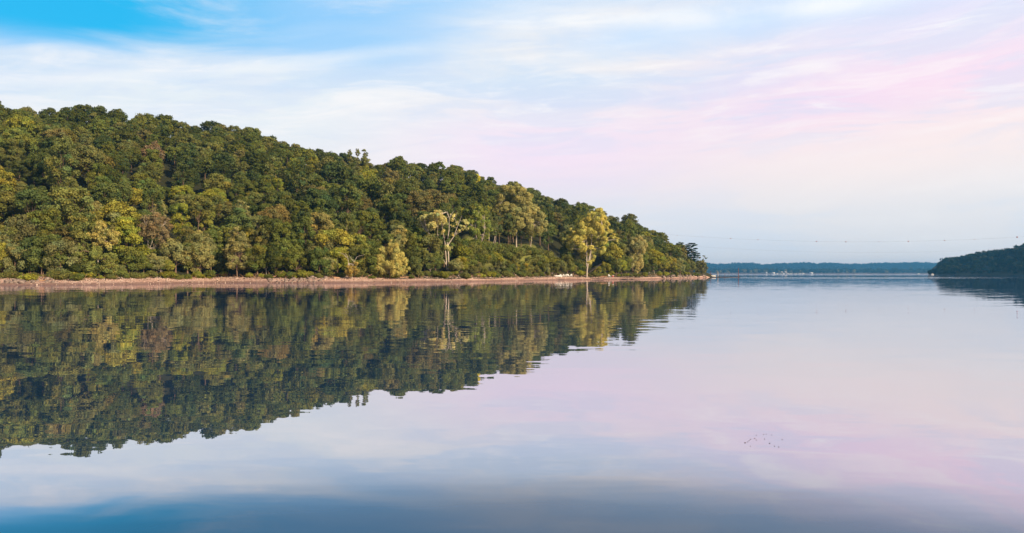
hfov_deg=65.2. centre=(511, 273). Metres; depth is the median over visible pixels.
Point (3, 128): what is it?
hillside tree
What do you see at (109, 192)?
hillside tree
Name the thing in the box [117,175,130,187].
hillside tree
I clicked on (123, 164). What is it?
hillside tree
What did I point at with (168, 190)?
hillside tree
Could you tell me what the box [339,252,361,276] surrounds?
broken tree
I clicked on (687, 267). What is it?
shore tree
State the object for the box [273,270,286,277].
shrub
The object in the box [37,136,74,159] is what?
hillside tree
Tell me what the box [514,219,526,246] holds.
slender tree
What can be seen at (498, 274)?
shrub
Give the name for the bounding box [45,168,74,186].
hillside tree
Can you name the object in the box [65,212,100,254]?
hillside tree
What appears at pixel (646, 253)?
hillside tree
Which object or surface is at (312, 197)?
hillside tree
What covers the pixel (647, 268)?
shore tree
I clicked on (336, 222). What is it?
hillside tree
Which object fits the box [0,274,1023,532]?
river water
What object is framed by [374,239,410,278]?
willow bush
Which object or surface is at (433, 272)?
shrub
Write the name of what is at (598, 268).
shore tree
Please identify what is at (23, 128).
hillside tree
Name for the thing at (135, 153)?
hillside tree
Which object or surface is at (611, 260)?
shore tree
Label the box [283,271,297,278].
shrub
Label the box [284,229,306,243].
hillside tree
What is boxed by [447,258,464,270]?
shore tree
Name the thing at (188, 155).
hillside tree
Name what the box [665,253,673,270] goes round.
hillside tree
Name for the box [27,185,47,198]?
hillside tree
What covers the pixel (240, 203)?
hillside tree
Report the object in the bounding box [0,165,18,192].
hillside tree
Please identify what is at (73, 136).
hillside tree
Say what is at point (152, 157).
hillside tree
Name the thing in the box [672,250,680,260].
hillside tree
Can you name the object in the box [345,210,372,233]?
hillside tree
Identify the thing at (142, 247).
shrub
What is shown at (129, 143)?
hillside tree
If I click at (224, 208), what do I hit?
hillside tree
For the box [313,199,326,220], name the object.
hillside tree
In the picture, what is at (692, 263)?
shore tree
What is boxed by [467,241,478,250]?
shrub
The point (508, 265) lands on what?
shore tree
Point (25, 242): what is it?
shore tree
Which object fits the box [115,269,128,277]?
shrub
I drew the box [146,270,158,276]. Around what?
shrub
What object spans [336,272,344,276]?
shrub
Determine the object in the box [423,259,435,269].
shore tree
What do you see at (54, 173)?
hillside tree
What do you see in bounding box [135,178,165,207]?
hillside tree
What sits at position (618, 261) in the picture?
shore tree
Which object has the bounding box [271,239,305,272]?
shore tree
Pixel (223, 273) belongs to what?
shrub
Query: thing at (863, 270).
bank forest
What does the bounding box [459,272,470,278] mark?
shrub
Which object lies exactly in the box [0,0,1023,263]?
sky
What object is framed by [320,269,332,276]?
shrub
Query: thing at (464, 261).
shore tree
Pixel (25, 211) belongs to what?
hillside tree
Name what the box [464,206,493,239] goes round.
green tree
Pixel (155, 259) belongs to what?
shore tree
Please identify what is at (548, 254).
shrub
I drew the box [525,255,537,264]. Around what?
shrub
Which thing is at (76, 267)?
shore tree
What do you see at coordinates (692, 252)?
pine tree
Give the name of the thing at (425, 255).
shore tree
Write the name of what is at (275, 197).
hillside tree
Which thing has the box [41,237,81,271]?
shore tree
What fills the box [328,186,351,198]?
hillside tree
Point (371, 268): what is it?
shore tree
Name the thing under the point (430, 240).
hillside tree
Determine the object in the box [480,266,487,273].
shore tree
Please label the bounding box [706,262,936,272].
distant forest
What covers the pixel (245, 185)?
hillside tree
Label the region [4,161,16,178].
hillside tree
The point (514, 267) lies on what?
shore tree
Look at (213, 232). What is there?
hillside tree
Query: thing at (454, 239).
hillside tree
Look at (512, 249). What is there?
shrub
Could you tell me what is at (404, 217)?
hillside tree
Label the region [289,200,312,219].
hillside tree
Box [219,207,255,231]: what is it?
hillside tree
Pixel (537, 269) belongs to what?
shore tree
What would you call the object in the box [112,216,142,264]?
hillside tree
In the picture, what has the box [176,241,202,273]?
shore tree
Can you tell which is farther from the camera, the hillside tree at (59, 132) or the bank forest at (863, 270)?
the bank forest at (863, 270)
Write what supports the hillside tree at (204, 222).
on the hillside terrain
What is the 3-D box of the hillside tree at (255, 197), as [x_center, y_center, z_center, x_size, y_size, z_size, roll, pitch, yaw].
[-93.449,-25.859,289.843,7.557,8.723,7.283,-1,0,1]
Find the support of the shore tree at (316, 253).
on the hillside terrain
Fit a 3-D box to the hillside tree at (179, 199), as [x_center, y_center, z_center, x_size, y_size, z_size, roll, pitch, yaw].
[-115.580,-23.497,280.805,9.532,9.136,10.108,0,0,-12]
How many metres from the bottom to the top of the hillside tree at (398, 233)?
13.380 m
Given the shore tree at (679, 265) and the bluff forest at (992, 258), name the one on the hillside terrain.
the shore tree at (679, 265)
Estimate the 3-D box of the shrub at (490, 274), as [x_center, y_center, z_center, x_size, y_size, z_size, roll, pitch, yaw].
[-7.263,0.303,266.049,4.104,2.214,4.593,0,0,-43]
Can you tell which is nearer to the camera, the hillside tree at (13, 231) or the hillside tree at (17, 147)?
the hillside tree at (13, 231)
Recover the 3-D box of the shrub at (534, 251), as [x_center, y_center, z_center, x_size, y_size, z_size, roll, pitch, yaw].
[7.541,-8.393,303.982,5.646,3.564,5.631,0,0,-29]
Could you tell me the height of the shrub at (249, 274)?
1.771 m
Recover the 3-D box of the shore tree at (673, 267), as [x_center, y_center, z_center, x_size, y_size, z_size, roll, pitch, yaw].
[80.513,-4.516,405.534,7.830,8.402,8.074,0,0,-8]
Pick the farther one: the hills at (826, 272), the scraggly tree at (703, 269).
the hills at (826, 272)
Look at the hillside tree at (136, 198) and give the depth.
262.19 m
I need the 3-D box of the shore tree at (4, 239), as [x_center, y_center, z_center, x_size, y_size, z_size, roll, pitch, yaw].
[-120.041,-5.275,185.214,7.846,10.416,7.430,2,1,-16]
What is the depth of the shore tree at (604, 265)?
338.27 m
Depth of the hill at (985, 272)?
1422.20 m
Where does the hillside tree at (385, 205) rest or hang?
on the hillside terrain
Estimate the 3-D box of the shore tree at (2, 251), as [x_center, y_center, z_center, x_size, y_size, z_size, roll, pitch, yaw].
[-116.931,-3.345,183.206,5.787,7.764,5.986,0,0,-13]
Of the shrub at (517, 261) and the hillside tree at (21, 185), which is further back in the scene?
the shrub at (517, 261)
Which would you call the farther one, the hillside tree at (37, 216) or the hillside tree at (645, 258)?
the hillside tree at (645, 258)
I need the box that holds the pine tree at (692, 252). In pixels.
[684,243,700,267]
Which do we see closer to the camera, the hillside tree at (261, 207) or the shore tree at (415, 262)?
the shore tree at (415, 262)
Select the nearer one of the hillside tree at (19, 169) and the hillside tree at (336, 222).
the hillside tree at (336, 222)
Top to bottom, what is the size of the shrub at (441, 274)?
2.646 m
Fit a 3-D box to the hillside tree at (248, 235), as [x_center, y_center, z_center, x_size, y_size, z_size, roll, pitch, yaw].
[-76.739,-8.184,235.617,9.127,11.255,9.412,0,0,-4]
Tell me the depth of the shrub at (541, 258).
300.82 m
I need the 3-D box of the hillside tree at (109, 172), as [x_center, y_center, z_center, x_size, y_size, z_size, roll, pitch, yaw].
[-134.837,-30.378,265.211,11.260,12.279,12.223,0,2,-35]
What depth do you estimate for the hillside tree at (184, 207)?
243.54 m
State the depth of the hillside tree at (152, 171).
293.61 m
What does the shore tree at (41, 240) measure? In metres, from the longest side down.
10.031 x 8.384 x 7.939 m
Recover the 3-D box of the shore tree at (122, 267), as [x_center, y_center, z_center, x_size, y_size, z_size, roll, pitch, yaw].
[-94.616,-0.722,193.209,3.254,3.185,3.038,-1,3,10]
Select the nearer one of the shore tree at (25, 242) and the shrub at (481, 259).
the shore tree at (25, 242)
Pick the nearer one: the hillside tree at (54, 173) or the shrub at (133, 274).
the shrub at (133, 274)
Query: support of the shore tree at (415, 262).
on the hillside terrain
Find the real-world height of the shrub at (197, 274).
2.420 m
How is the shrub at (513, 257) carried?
on the hillside terrain
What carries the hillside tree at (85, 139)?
on the hillside terrain
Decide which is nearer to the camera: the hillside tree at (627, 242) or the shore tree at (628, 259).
the shore tree at (628, 259)
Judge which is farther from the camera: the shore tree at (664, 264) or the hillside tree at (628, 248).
the shore tree at (664, 264)
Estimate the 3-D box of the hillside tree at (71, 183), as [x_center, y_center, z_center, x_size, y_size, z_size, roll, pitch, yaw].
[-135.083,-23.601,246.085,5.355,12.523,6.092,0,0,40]
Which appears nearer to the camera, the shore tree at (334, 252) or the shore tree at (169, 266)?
the shore tree at (169, 266)
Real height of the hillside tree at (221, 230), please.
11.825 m
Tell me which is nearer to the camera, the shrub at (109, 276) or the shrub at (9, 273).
the shrub at (9, 273)
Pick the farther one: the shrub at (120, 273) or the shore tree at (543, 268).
the shore tree at (543, 268)
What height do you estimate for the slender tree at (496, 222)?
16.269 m
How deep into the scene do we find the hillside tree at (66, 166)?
274.99 m
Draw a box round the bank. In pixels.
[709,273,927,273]
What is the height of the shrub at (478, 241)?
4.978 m
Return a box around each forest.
[0,101,707,271]
[694,267,931,272]
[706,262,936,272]
[927,244,1023,273]
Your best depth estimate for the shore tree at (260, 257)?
219.30 m
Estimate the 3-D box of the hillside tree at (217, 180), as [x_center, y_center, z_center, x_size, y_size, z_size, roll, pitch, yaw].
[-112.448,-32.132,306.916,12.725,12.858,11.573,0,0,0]
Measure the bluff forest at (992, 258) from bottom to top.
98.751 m
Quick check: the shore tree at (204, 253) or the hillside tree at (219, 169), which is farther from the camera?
the hillside tree at (219, 169)
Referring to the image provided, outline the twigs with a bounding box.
[1,270,692,279]
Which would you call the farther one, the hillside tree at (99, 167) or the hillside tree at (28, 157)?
the hillside tree at (28, 157)
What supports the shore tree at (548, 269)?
on the hillside terrain
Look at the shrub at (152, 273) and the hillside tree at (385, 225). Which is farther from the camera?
the hillside tree at (385, 225)
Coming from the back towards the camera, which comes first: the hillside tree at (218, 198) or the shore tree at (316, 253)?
the hillside tree at (218, 198)
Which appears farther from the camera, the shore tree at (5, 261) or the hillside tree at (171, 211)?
the hillside tree at (171, 211)
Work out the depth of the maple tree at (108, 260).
186.90 m
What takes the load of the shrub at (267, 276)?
on the hillside terrain
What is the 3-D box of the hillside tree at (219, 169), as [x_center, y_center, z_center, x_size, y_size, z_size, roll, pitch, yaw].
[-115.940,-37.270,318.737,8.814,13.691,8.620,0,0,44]
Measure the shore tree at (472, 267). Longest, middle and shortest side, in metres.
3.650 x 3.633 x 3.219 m
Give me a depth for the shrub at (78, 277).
179.52 m
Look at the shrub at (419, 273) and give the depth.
236.25 m
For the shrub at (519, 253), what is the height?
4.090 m
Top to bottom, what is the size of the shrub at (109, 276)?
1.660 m
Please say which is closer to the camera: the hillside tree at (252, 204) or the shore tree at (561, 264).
the hillside tree at (252, 204)
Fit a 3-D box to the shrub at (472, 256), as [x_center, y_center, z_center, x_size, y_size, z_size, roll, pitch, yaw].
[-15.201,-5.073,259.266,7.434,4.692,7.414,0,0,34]
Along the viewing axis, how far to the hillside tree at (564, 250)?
327.28 m
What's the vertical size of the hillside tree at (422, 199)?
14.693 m
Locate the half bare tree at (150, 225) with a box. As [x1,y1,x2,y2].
[137,212,172,248]
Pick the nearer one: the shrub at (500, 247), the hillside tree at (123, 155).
the shrub at (500, 247)
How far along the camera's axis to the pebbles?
216.23 m
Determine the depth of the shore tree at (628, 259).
349.17 m
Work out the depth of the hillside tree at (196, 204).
256.75 m
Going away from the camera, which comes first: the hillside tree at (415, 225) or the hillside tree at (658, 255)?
the hillside tree at (415, 225)
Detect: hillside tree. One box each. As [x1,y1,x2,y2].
[0,120,7,134]
[0,128,38,155]
[0,147,9,164]
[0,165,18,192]
[0,188,23,218]
[0,214,44,244]
[0,223,18,241]
[4,138,25,162]
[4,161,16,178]
[6,180,27,192]
[7,160,32,182]
[13,127,29,133]
[14,185,51,212]
[19,209,55,237]
[20,200,43,213]
[24,151,55,183]
[24,152,34,182]
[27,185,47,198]
[31,160,49,185]
[34,134,42,153]
[35,208,61,230]
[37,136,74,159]
[40,128,67,140]
[41,184,100,236]
[43,136,80,189]
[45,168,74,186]
[47,226,85,262]
[52,127,78,142]
[54,163,79,171]
[61,144,116,189]
[64,176,78,189]
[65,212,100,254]
[76,201,103,213]
[77,133,93,145]
[83,221,117,253]
[85,163,108,190]
[89,164,122,187]
[91,175,111,206]
[91,182,122,204]
[92,134,115,148]
[92,199,141,227]
[101,141,115,153]
[105,211,124,253]
[107,154,121,172]
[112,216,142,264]
[115,158,129,176]
[116,139,141,151]
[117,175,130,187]
[117,180,133,204]
[118,151,131,172]
[119,147,141,171]
[122,187,142,206]
[130,172,151,187]
[131,208,157,242]
[135,161,164,182]
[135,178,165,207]
[139,148,162,169]
[140,187,163,215]
[144,227,161,245]
[147,189,167,210]
[153,200,167,216]
[162,186,171,201]
[165,203,192,222]
[167,184,194,198]
[168,194,190,210]
[170,203,192,240]
[171,162,194,188]
[175,168,200,185]
[177,145,202,171]
[178,226,200,243]
[185,194,216,231]
[192,200,216,230]
[193,230,217,248]
[198,187,228,205]
[201,173,234,193]
[201,225,225,252]
[210,195,225,227]
[211,163,232,178]
[215,201,231,226]
[216,226,226,252]
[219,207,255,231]
[222,225,248,243]
[228,185,244,202]
[228,199,252,225]
[232,197,256,213]
[233,171,246,194]
[233,178,253,195]
[235,227,264,246]
[245,190,263,213]
[247,214,270,256]
[252,175,272,203]
[254,202,273,215]
[255,203,291,226]
[255,215,283,264]
[257,174,280,190]
[263,190,295,210]
[266,218,283,234]
[270,221,294,266]
[271,178,283,191]
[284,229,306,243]
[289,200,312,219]
[291,211,318,236]
[294,216,315,251]
[295,188,339,213]
[298,184,329,198]
[304,238,338,257]
[309,211,333,230]
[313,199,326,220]
[313,228,354,258]
[316,208,340,229]
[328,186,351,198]
[332,181,363,217]
[335,213,358,248]
[339,220,354,244]
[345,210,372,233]
[348,233,367,258]
[355,197,372,210]
[357,211,384,241]
[363,207,383,219]
[363,238,381,256]
[371,219,387,240]
[376,194,406,216]
[376,230,395,247]
[386,219,404,231]
[386,225,407,256]
[388,193,411,213]
[388,209,413,228]
[397,227,427,247]
[399,230,420,256]
[403,190,434,215]
[408,232,424,266]
[410,218,436,234]
[413,211,433,223]
[419,233,444,267]
[435,207,451,214]
[437,225,454,267]
[442,231,462,259]
[443,210,465,239]
[446,196,460,227]
[462,203,483,236]
[559,243,575,260]
[598,242,622,260]
[612,239,626,258]
[622,244,637,256]
[624,237,634,270]
[639,253,648,268]
[644,246,651,265]
[647,248,665,270]
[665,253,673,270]
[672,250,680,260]
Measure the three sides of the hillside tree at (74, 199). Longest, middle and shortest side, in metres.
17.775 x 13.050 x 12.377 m
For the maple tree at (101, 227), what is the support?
on the hillside terrain
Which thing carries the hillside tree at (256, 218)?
on the hillside terrain
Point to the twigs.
(347, 276)
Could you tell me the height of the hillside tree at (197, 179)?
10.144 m
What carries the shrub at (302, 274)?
on the hillside terrain
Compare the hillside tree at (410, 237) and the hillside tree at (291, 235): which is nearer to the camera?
the hillside tree at (291, 235)
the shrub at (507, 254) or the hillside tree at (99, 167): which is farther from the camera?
the shrub at (507, 254)
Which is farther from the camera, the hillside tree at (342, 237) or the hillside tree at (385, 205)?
the hillside tree at (385, 205)
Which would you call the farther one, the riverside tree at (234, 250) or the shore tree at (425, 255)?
the shore tree at (425, 255)
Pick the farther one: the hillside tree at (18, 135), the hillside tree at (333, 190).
the hillside tree at (333, 190)
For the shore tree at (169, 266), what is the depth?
210.07 m
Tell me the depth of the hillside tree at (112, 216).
203.61 m
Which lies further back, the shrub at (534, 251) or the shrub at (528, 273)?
the shrub at (534, 251)
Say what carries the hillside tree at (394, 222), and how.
on the hillside terrain
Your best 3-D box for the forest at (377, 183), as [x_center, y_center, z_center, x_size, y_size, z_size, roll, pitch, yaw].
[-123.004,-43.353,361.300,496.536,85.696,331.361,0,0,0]
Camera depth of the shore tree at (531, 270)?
290.85 m
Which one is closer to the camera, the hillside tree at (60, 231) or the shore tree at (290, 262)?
the hillside tree at (60, 231)
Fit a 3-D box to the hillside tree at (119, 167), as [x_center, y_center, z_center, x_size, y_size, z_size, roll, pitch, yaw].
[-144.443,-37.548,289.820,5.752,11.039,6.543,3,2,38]
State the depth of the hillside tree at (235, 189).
298.28 m
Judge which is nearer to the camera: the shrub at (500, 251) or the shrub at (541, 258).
the shrub at (500, 251)
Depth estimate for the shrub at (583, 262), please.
333.90 m
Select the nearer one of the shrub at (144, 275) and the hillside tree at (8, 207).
the shrub at (144, 275)
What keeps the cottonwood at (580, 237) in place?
on the hillside terrain
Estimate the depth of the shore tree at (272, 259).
218.23 m
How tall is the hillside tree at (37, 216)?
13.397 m
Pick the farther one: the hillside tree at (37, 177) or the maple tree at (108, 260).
the hillside tree at (37, 177)
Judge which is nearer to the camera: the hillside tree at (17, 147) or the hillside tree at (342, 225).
the hillside tree at (342, 225)
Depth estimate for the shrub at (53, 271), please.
182.28 m
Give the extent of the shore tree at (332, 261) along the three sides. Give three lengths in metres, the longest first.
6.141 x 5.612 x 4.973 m
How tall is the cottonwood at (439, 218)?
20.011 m
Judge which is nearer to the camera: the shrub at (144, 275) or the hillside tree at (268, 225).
the shrub at (144, 275)
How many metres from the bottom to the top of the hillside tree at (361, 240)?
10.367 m
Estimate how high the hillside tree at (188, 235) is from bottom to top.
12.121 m
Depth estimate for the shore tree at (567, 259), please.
316.77 m
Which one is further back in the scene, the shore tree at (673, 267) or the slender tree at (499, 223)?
the shore tree at (673, 267)
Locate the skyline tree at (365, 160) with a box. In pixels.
[346,148,373,169]
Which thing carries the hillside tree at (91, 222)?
on the hillside terrain
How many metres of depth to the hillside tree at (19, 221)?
191.37 m
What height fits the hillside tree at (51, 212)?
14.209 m
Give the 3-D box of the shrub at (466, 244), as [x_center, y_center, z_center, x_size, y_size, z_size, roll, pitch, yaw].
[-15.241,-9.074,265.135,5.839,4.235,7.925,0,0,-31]
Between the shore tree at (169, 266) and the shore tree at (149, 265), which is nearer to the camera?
the shore tree at (149, 265)
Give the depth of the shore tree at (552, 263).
309.12 m
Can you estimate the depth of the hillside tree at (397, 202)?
303.76 m
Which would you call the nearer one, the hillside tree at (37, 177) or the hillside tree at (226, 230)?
the hillside tree at (226, 230)
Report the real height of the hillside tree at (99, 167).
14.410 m
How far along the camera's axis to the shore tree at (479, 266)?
262.95 m
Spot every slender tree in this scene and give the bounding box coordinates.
[486,213,496,234]
[491,213,502,242]
[495,213,507,243]
[501,213,515,242]
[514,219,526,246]
[523,231,534,246]
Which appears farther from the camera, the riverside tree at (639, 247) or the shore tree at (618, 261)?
the riverside tree at (639, 247)
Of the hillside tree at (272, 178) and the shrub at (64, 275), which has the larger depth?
the hillside tree at (272, 178)
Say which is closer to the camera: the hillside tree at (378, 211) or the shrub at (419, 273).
the shrub at (419, 273)
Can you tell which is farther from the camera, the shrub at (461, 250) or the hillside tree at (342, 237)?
the shrub at (461, 250)
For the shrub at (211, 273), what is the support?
on the hillside terrain
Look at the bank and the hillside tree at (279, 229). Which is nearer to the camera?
the hillside tree at (279, 229)
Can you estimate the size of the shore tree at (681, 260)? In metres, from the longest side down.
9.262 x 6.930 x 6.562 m
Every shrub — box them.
[3,270,19,278]
[17,273,38,280]
[45,272,55,277]
[46,270,59,277]
[53,269,74,279]
[69,272,84,280]
[81,270,96,277]
[105,274,117,278]
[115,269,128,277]
[128,271,141,278]
[135,243,154,252]
[135,247,157,254]
[140,273,148,278]
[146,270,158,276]
[158,270,179,277]
[191,270,204,277]
[203,270,216,277]
[218,271,227,275]
[245,272,252,277]
[264,274,273,278]
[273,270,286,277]
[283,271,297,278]
[292,270,309,277]
[313,273,323,277]
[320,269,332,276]
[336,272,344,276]
[355,268,368,276]
[376,272,387,277]
[411,270,423,276]
[425,270,437,276]
[437,271,449,277]
[452,246,473,255]
[456,253,475,260]
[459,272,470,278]
[460,241,477,247]
[462,256,476,266]
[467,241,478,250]
[472,238,483,245]
[475,253,487,264]
[483,241,495,252]
[483,271,495,276]
[487,253,497,262]
[490,251,503,262]
[491,271,500,277]
[492,243,504,253]
[496,242,505,251]
[501,251,511,258]
[501,270,512,276]
[505,245,518,252]
[507,253,516,260]
[511,259,525,265]
[513,250,522,258]
[517,247,526,256]
[524,271,534,276]
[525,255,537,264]
[527,247,539,254]
[531,254,545,263]
[538,250,553,258]
[574,269,584,275]
[578,260,591,268]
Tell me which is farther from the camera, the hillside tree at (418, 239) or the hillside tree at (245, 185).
the hillside tree at (245, 185)
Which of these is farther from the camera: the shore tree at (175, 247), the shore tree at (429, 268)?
the shore tree at (429, 268)
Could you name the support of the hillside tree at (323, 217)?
on the hillside terrain
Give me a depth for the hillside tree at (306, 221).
228.13 m
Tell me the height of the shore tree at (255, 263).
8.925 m
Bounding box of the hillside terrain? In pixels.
[0,122,711,284]
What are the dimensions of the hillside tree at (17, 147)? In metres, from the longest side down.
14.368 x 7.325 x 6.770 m
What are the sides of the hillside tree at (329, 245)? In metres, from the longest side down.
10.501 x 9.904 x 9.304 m
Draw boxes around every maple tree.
[61,241,118,274]
[85,220,120,261]
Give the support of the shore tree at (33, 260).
on the hillside terrain
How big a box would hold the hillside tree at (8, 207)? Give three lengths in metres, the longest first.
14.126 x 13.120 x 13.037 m
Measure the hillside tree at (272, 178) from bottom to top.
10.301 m
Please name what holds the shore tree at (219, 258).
on the hillside terrain
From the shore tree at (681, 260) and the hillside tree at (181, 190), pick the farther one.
the shore tree at (681, 260)
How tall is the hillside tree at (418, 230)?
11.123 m
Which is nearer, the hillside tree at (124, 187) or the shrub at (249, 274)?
the shrub at (249, 274)
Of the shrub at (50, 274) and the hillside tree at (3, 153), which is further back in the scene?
the hillside tree at (3, 153)
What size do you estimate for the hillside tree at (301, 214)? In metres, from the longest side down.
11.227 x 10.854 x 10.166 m
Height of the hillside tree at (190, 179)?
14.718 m
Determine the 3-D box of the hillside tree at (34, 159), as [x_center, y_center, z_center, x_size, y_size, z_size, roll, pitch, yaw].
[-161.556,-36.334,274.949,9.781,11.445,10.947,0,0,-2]
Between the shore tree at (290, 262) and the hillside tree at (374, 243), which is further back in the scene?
the hillside tree at (374, 243)
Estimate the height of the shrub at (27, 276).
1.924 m
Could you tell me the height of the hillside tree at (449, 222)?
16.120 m
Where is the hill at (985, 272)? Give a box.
[928,252,1023,274]
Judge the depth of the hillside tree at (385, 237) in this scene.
241.56 m
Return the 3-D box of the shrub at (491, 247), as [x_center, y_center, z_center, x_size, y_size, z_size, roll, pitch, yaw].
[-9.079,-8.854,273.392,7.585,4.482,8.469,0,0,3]
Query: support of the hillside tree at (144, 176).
on the hillside terrain
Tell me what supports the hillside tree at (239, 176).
on the hillside terrain
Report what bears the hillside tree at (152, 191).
on the hillside terrain
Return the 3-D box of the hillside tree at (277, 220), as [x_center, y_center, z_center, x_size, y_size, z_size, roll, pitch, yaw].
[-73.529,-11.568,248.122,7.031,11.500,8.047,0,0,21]
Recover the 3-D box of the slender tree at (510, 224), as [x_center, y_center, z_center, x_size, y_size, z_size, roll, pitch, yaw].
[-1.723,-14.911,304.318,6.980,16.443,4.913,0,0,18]
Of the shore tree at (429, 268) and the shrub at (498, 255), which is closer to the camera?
the shore tree at (429, 268)
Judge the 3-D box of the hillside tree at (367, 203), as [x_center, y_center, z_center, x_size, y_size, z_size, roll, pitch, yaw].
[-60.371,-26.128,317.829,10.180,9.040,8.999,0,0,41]
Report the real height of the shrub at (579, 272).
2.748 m
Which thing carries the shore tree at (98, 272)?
on the hillside terrain
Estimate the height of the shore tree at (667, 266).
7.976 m
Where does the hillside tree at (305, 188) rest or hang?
on the hillside terrain
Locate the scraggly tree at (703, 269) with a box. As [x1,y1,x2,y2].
[695,255,707,273]
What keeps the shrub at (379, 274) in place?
on the hillside terrain
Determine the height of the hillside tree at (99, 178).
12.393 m
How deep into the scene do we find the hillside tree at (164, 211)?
258.60 m
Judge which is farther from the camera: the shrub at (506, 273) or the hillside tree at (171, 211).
the shrub at (506, 273)
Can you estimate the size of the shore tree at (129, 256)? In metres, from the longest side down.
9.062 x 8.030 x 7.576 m
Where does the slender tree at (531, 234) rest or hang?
on the hillside terrain
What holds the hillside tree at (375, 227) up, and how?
on the hillside terrain
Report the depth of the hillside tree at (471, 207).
299.04 m
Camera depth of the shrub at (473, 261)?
257.24 m
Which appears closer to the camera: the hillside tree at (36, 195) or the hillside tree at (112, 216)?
the hillside tree at (112, 216)
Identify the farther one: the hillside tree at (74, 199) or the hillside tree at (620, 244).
the hillside tree at (620, 244)
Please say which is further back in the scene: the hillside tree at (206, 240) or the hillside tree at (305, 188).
the hillside tree at (305, 188)
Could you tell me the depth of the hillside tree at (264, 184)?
296.26 m
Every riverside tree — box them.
[221,226,254,276]
[629,235,647,273]
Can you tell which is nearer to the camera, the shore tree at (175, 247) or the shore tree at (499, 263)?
the shore tree at (175, 247)
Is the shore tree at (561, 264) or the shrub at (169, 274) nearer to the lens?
the shrub at (169, 274)
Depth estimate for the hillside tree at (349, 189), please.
294.32 m
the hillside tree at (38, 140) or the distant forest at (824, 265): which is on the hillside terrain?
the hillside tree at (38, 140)
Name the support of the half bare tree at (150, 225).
on the hillside terrain
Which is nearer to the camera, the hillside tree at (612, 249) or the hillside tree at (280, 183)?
the hillside tree at (280, 183)
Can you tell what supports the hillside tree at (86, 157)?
on the hillside terrain
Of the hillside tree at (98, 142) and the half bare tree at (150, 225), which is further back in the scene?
the hillside tree at (98, 142)
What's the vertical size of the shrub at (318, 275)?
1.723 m
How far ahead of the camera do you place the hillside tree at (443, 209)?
293.50 m
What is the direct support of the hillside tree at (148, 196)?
on the hillside terrain
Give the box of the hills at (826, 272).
[712,266,927,272]
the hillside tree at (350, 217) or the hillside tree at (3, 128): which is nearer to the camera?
the hillside tree at (350, 217)
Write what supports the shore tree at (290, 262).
on the hillside terrain
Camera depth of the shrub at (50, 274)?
181.41 m
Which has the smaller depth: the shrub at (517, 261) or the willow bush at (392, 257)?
the willow bush at (392, 257)
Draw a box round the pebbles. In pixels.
[0,273,705,284]
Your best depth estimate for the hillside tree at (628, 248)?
357.78 m
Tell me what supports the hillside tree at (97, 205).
on the hillside terrain
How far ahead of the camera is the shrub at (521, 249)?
292.54 m
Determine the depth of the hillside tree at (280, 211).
254.29 m
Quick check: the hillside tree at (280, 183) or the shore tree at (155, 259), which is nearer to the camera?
the shore tree at (155, 259)
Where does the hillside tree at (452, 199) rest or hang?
on the hillside terrain
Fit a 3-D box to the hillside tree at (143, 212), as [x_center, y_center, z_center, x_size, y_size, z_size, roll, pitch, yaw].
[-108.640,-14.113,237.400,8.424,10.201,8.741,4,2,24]
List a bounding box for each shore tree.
[0,231,10,244]
[0,242,12,272]
[0,243,27,270]
[12,236,44,272]
[22,245,55,273]
[32,233,69,265]
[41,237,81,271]
[65,262,82,272]
[89,265,101,277]
[115,246,147,272]
[116,264,127,271]
[139,259,153,272]
[146,253,165,270]
[159,238,191,272]
[164,260,175,270]
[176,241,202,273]
[188,242,215,273]
[201,249,225,269]
[217,261,229,271]
[244,243,268,274]
[259,253,269,273]
[265,247,284,271]
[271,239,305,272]
[282,247,308,272]
[300,249,317,271]
[307,246,330,272]
[321,255,338,270]
[329,247,349,274]
[346,244,374,271]
[350,245,380,276]
[400,249,419,271]
[409,256,422,272]
[416,250,435,270]
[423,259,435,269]
[429,251,444,270]
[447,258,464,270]
[453,256,468,271]
[468,265,477,273]
[475,261,482,271]
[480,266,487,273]
[494,261,505,271]
[499,260,512,271]
[510,264,516,272]
[517,264,525,272]
[526,264,533,272]
[532,265,540,272]
[538,262,545,271]
[540,263,550,273]
[549,261,558,272]
[556,260,567,273]
[561,254,574,272]
[575,263,583,269]
[593,266,601,272]
[600,262,611,271]
[604,256,618,271]
[614,258,621,273]
[617,259,626,271]
[620,256,632,272]
[640,265,650,271]
[652,259,666,268]
[661,259,669,271]
[665,257,677,272]
[669,260,681,271]
[677,257,685,274]
[681,261,689,271]
[686,259,695,271]
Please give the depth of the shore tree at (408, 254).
237.19 m
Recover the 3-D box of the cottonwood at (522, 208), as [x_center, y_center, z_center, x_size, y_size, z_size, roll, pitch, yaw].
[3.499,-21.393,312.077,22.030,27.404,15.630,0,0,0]
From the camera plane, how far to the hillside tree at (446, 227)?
255.49 m
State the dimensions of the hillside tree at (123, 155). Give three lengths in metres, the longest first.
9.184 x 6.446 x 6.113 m
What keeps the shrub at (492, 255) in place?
on the hillside terrain
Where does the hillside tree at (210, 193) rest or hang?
on the hillside terrain
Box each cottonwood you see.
[416,209,469,269]
[493,183,547,246]
[565,208,618,276]
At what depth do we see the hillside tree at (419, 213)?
304.23 m
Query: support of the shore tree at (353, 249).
on the hillside terrain
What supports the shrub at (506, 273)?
on the hillside terrain
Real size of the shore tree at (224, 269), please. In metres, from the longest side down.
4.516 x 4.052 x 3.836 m
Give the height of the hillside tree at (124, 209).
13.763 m
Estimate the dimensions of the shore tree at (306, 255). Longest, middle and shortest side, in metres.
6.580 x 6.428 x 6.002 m

